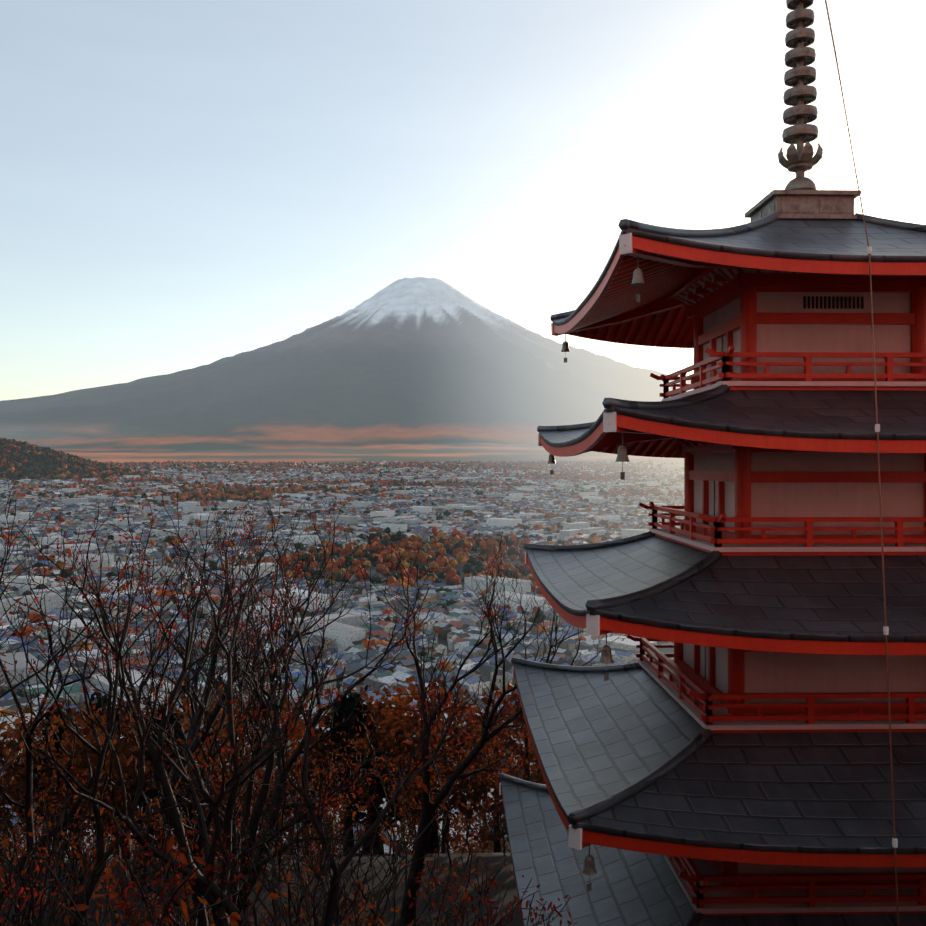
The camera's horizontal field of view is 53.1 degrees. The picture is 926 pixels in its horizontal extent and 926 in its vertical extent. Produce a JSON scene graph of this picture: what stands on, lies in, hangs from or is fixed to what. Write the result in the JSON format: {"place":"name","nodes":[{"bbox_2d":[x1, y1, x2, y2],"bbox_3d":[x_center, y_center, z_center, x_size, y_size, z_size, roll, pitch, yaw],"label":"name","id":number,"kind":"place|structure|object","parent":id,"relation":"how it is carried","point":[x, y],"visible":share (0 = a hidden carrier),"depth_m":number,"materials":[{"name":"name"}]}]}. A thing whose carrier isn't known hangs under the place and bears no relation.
{"place":"outdoors","nodes":[
{"label":"outdoors","id":0,"kind":"place"},
{"bbox_2d":[0,673,545,861],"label":"autumn trees","id":1,"kind":"object","parent":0,"point":[390,718],"depth_m":33.00,"materials":[{"name":"orange plant"}]},
{"bbox_2d":[0,277,693,925],"bbox_3d":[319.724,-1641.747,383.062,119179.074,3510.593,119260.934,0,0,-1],"label":"terrain","id":2,"kind":"structure","parent":0,"point":[418,369],"depth_m":10968.73,"materials":[{"name":"grey stone"}]},
{"bbox_2d":[0,473,627,925],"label":"trees","id":3,"kind":"object","parent":2,"relation":"on","point":[202,887],"depth_m":12.98,"materials":[{"name":"brown plant"}]},
{"bbox_2d":[0,461,683,860],"bbox_3d":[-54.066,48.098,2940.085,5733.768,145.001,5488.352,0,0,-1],"label":"town buildings","id":4,"kind":"structure","parent":2,"relation":"on","point":[460,629],"depth_m":758.97,"materials":[{"name":"grey concrete"}]},
{"bbox_2d":[0,438,683,815],"bbox_3d":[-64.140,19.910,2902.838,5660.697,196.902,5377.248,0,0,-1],"label":"town trees","id":5,"kind":"object","parent":2,"relation":"on","point":[456,544],"visible":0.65,"depth_m":1795.98,"materials":[{"name":"plant"}]},
{"bbox_2d":[501,235,925,925],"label":"pagoda","id":6,"kind":"object","parent":2,"relation":"on","point":[615,311],"depth_m":14.37,"materials":[{"name":"red wood"}]},
{"bbox_2d":[499,233,897,849],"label":"white pagoda tips","id":7,"kind":"object","parent":6,"relation":"attached to","point":[575,834],"visible":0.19,"depth_m":11.81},
{"bbox_2d":[499,212,925,925],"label":"pagoda roofs","id":8,"kind":"structure","parent":6,"relation":"attached to","point":[637,750],"depth_m":13.34,"materials":[{"name":"grey tile"}]},
{"bbox_2d":[534,0,860,891],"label":"spire and bells","id":9,"kind":"object","parent":8,"relation":"attached to","point":[800,196],"visible":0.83,"depth_m":15.80,"materials":[{"name":"brown metal"}]},
{"bbox_2d":[825,0,898,925],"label":"cable","id":10,"kind":"object","parent":6,"relation":"attached to","point":[879,489],"visible":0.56,"depth_m":11.78,"materials":[{"name":"grey metal"}]},
{"bbox_2d":[0,0,925,400],"label":"sky","id":11,"kind":"structure","parent":0,"point":[185,184],"materials":[{"name":"blue"}]},
{"bbox_2d":[705,296,863,678],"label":"window","id":12,"kind":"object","parent":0,"point":[833,302],"visible":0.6,"depth_m":14.67,"materials":[{"name":"red wood"}]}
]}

